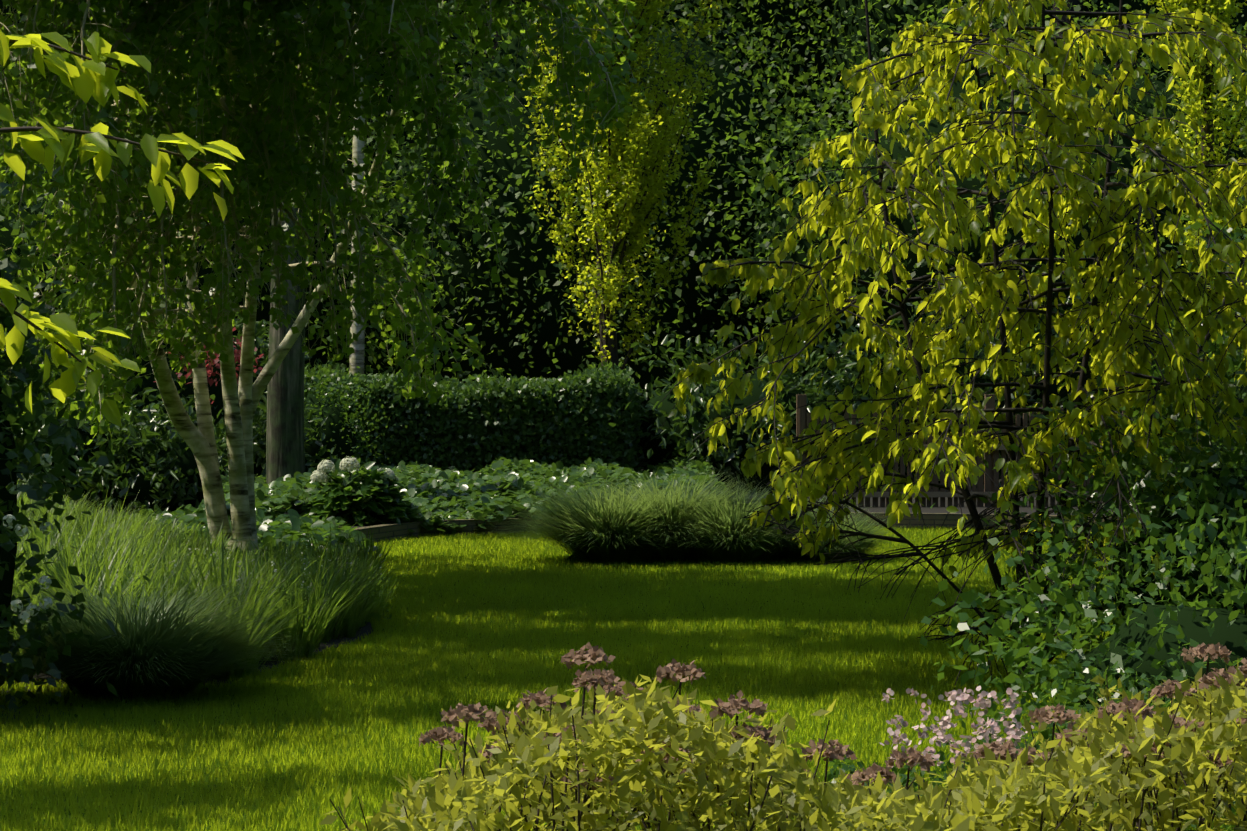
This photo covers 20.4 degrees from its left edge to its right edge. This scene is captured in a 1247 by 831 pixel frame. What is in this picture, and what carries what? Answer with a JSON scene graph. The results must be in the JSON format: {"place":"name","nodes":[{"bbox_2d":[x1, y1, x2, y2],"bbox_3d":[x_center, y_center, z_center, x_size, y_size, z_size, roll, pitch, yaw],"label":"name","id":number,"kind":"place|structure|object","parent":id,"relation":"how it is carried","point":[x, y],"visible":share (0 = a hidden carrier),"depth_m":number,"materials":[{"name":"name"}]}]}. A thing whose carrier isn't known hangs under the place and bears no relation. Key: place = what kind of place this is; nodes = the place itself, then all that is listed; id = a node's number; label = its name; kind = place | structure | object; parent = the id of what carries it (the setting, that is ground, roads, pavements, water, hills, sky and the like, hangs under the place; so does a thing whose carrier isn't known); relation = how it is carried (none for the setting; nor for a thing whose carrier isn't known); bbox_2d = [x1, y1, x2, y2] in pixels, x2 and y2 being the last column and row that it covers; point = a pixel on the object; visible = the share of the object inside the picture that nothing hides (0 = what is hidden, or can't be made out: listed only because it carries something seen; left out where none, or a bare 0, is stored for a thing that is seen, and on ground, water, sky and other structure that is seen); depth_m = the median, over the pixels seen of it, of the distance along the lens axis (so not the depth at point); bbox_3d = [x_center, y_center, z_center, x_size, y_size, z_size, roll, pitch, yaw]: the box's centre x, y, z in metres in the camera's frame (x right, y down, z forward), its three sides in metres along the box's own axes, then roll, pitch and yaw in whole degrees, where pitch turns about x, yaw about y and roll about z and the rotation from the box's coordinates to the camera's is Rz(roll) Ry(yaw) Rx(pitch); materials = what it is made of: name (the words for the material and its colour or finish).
{"place":"outdoors","nodes":[
{"label":"outdoors","id":0,"kind":"place"},
{"bbox_2d":[0,30,244,426],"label":"branch","id":1,"kind":"object","parent":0,"point":[86,79],"depth_m":11.96,"materials":[{"name":"green plant"}]},
{"bbox_2d":[88,468,1142,527],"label":"bed soil","id":2,"kind":"structure","parent":0,"point":[939,509],"depth_m":32.71,"materials":[{"name":"brown soil"}]},
{"bbox_2d":[17,411,117,508],"bbox_3d":[-5.419,0.510,32.927,1.498,1.138,1.287,0,1,-1],"label":"rhododendron","id":3,"kind":"object","parent":2,"relation":"on","point":[83,437],"visible":0.08,"depth_m":32.44,"materials":[{"name":"green plant"}]},
{"bbox_2d":[104,431,225,511],"bbox_3d":[-4.306,0.618,32.557,1.104,0.966,1.287,0,1,-1],"label":"rhododendron","id":4,"kind":"object","parent":2,"relation":"on","point":[185,461],"visible":0.17,"depth_m":32.04,"materials":[{"name":"green"}]},
{"bbox_2d":[79,327,267,428],"bbox_3d":[-5.114,-0.005,37.475,2.643,2.237,1.390,0,1,-1],"label":"dark shrub","id":5,"kind":"object","parent":2,"relation":"on","point":[215,390],"depth_m":36.91,"materials":[{"name":"red plant"}]},
{"bbox_2d":[154,327,263,404],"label":"red maple leaves","id":6,"kind":"object","parent":5,"relation":"attached to","point":[209,372],"visible":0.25,"depth_m":32.74,"materials":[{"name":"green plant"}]},
{"bbox_2d":[11,373,340,513],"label":"rhododendron leaves","id":7,"kind":"object","parent":2,"relation":"on","point":[146,424],"visible":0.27,"depth_m":31.99,"materials":[{"name":"green plant"}]},
{"bbox_2d":[214,418,306,476],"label":"rhododendron","id":8,"kind":"object","parent":2,"relation":"on","point":[258,469],"visible":0.04,"depth_m":33.07,"materials":[{"name":"green"}]},
{"bbox_2d":[266,0,305,513],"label":"tree trunk","id":9,"kind":"object","parent":2,"relation":"on","point":[285,450],"visible":0.29,"depth_m":31.65,"materials":[{"name":"grey plant"}]},
{"bbox_2d":[349,12,364,374],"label":"birch trunk","id":10,"kind":"object","parent":2,"relation":"on","point":[356,358],"visible":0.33,"depth_m":40.78,"materials":[{"name":"grey plant"}]},
{"bbox_2d":[201,453,726,534],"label":"ground cover plants","id":11,"kind":"object","parent":2,"relation":"on","point":[476,495],"visible":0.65,"depth_m":31.94,"materials":[{"name":"green plant"}]},
{"bbox_2d":[0,272,1246,493],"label":"dark shrub leaves","id":12,"kind":"object","parent":2,"relation":"on","point":[836,380],"visible":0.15,"depth_m":36.15,"materials":[{"name":"green plant"}]},
{"bbox_2d":[637,361,820,492],"bbox_3d":[1.041,0.222,36.333,1.982,1.585,1.390,0,1,-1],"label":"dark shrub","id":13,"kind":"object","parent":2,"relation":"on","point":[668,404],"visible":0.19,"depth_m":35.80,"materials":[{"name":"green plant"}]},
{"bbox_2d":[818,344,1004,488],"bbox_3d":[3.014,0.101,37.180,2.148,1.864,1.390,0,1,-1],"label":"dark shrub","id":14,"kind":"object","parent":2,"relation":"on","point":[960,368],"visible":0.08,"depth_m":36.69,"materials":[{"name":"green plant"}]},
{"bbox_2d":[1006,338,1235,485],"bbox_3d":[5.383,-0.012,37.737,2.643,2.051,1.390,0,1,-1],"label":"dark shrub","id":15,"kind":"object","parent":2,"relation":"on","point":[1053,388],"depth_m":37.20,"materials":[{"name":"green plant"}]},
{"bbox_2d":[0,514,1239,830],"bbox_3d":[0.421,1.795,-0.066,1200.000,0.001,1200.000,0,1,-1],"label":"lawn ground","id":16,"kind":"structure","parent":0,"point":[446,710],"depth_m":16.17,"materials":[{"name":"green plant"}]},
{"bbox_2d":[0,0,59,135],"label":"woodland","id":17,"kind":"object","parent":16,"relation":"on","point":[5,10],"depth_m":52.86,"materials":[{"name":"green plant"}]},
{"bbox_2d":[0,88,346,372],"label":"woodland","id":18,"kind":"object","parent":16,"relation":"on","point":[261,314],"visible":0.02,"depth_m":42.14,"materials":[{"name":"green plant"}]},
{"bbox_2d":[1,621,373,722],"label":"border soil","id":19,"kind":"structure","parent":16,"relation":"on","point":[337,641],"depth_m":18.77,"materials":[{"name":"brown soil"}]},
{"bbox_2d":[0,386,16,652],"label":"trunk","id":20,"kind":"object","parent":19,"relation":"on","point":[6,583],"visible":0.56,"depth_m":16.16,"materials":[{"name":"green"}]},
{"bbox_2d":[0,122,149,717],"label":"shrub","id":21,"kind":"object","parent":19,"relation":"on","point":[14,390],"depth_m":16.04,"materials":[{"name":"green plant"}]},
{"bbox_2d":[0,570,327,701],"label":"grass mound","id":22,"kind":"object","parent":19,"relation":"on","point":[140,652],"depth_m":16.74,"materials":[{"name":"green plant"}]},
{"bbox_2d":[0,474,415,681],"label":"border grasses","id":23,"kind":"object","parent":19,"relation":"on","point":[352,623],"visible":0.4,"depth_m":19.81,"materials":[{"name":"green plant"}]},
{"bbox_2d":[93,501,380,580],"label":"ground cover plants","id":24,"kind":"object","parent":19,"relation":"on","point":[276,525],"visible":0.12,"depth_m":28.66,"materials":[{"name":"green plant"}]},
{"bbox_2d":[167,573,394,660],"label":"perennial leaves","id":25,"kind":"object","parent":19,"relation":"on","point":[304,589],"visible":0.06,"depth_m":18.93,"materials":[{"name":"green plant"}]},
{"bbox_2d":[169,548,382,588],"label":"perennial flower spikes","id":26,"kind":"object","parent":25,"relation":"attached to","point":[238,562],"visible":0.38,"depth_m":19.55,"materials":[{"name":"plant"}]},
{"bbox_2d":[0,0,646,555],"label":"birch","id":27,"kind":"object","parent":19,"relation":"on","point":[258,180],"depth_m":23.87,"materials":[{"name":"green plant"}]},
{"bbox_2d":[304,360,406,469],"bbox_3d":[-2.986,0.297,34.459,1.688,1.703,1.518,0,1,-1],"label":"shrub","id":28,"kind":"object","parent":16,"relation":"on","point":[351,415],"depth_m":34.25,"materials":[{"name":"green plant"}]},
{"bbox_2d":[299,458,417,536],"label":"hydrangea","id":29,"kind":"object","parent":16,"relation":"on","point":[330,496],"depth_m":29.92,"materials":[{"name":"green plant"}]},
{"bbox_2d":[310,456,395,504],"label":"hydrangea flowers","id":30,"kind":"object","parent":29,"relation":"attached to","point":[324,468],"visible":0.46,"depth_m":29.98,"materials":[{"name":"white plant"}]},
{"bbox_2d":[86,0,653,376],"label":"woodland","id":31,"kind":"object","parent":16,"relation":"on","point":[385,366],"depth_m":48.06,"materials":[{"name":"green plant"}]},
{"bbox_2d":[304,361,643,491],"bbox_3d":[-1.634,0.180,36.069,3.679,1.495,1.524,0,1,-1],"label":"hedge","id":32,"kind":"object","parent":16,"relation":"on","point":[462,397],"depth_m":35.44,"materials":[{"name":"green plant"}]},
{"bbox_2d":[369,0,800,411],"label":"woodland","id":33,"kind":"object","parent":16,"relation":"on","point":[549,329],"visible":0.38,"depth_m":45.26,"materials":[{"name":"green plant"}]},
{"bbox_2d":[509,0,730,369],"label":"gold tree","id":34,"kind":"object","parent":16,"relation":"on","point":[636,134],"depth_m":37.67,"materials":[{"name":"plant"}]},
{"bbox_2d":[0,0,1246,467],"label":"woodland","id":35,"kind":"object","parent":16,"relation":"on","point":[806,140],"depth_m":44.27,"materials":[{"name":"green plant"}]},
{"bbox_2d":[485,469,914,564],"bbox_3d":[0.578,0.779,27.053,3.460,0.770,2.327,0,1,-1],"label":"grass mound","id":36,"kind":"object","parent":16,"relation":"on","point":[636,524],"depth_m":26.64,"materials":[{"name":"green plant"}]},
{"bbox_2d":[341,512,1124,542],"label":"brick edging wall","id":37,"kind":"structure","parent":16,"relation":"on","point":[934,520],"depth_m":30.59,"materials":[{"name":"brick"}]},
{"bbox_2d":[655,0,856,377],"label":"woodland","id":38,"kind":"object","parent":16,"relation":"on","point":[765,15],"visible":0.02,"depth_m":55.20,"materials":[{"name":"green plant"}]},
{"bbox_2d":[330,660,1246,830],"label":"spirea","id":39,"kind":"object","parent":16,"relation":"on","point":[981,801],"depth_m":7.30,"materials":[{"name":"green plant"}]},
{"bbox_2d":[318,667,1246,830],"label":"flowering plants","id":40,"kind":"object","parent":39,"relation":"attached to","point":[1195,812],"visible":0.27,"depth_m":7.73,"materials":[{"name":"green plant"}]},
{"bbox_2d":[419,642,1246,790],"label":"flowers","id":41,"kind":"object","parent":39,"relation":"attached to","point":[734,705],"visible":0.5,"depth_m":7.98,"materials":[{"name":"plant"}]},
{"bbox_2d":[659,0,1246,691],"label":"tree","id":42,"kind":"object","parent":16,"relation":"on","point":[838,218],"depth_m":17.34,"materials":[{"name":"green plant"}]},
{"bbox_2d":[753,33,1246,382],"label":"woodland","id":43,"kind":"object","parent":16,"relation":"on","point":[905,224],"visible":0.08,"depth_m":43.18,"materials":[{"name":"green plant"}]},
{"bbox_2d":[796,394,1210,506],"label":"fence palings","id":44,"kind":"object","parent":16,"relation":"on","point":[803,418],"visible":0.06,"depth_m":32.98,"materials":[{"name":"brown wood"}]},
{"bbox_2d":[809,444,1210,496],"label":"fence rails","id":45,"kind":"object","parent":44,"relation":"attached to","point":[929,494],"depth_m":32.94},
{"bbox_2d":[827,653,1246,830],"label":"flowers","id":46,"kind":"object","parent":16,"relation":"on","point":[832,773],"visible":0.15,"depth_m":13.08,"materials":[{"name":"plant"}]},
{"bbox_2d":[880,686,1033,765],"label":"flowers","id":47,"kind":"object","parent":46,"relation":"attached to","point":[959,708],"visible":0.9,"depth_m":12.01,"materials":[{"name":"plant"}]},
{"bbox_2d":[830,0,1246,152],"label":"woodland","id":48,"kind":"object","parent":16,"relation":"on","point":[892,12],"visible":0.02,"depth_m":51.60,"materials":[{"name":"green plant"}]},
{"bbox_2d":[920,181,1246,745],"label":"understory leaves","id":49,"kind":"object","parent":16,"relation":"on","point":[1106,590],"visible":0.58,"depth_m":15.00,"materials":[{"name":"green plant"}]},
{"bbox_2d":[1074,604,1246,745],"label":"understory","id":50,"kind":"object","parent":16,"relation":"on","point":[1232,637],"visible":0.31,"depth_m":14.34,"materials":[{"name":"green plant"}]},
{"bbox_2d":[1112,467,1246,615],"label":"understory","id":51,"kind":"object","parent":16,"relation":"on","point":[1163,512],"visible":0.1,"depth_m":17.32,"materials":[{"name":"green plant"}]},
{"bbox_2d":[1131,0,1246,435],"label":"gold tree","id":52,"kind":"object","parent":16,"relation":"on","point":[1194,108],"depth_m":35.52,"materials":[{"name":"plant"}]},
{"bbox_2d":[1211,372,1246,468],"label":"understory","id":53,"kind":"object","parent":16,"relation":"on","point":[1238,392],"visible":0.17,"depth_m":20.03,"materials":[{"name":"green plant"}]}
]}

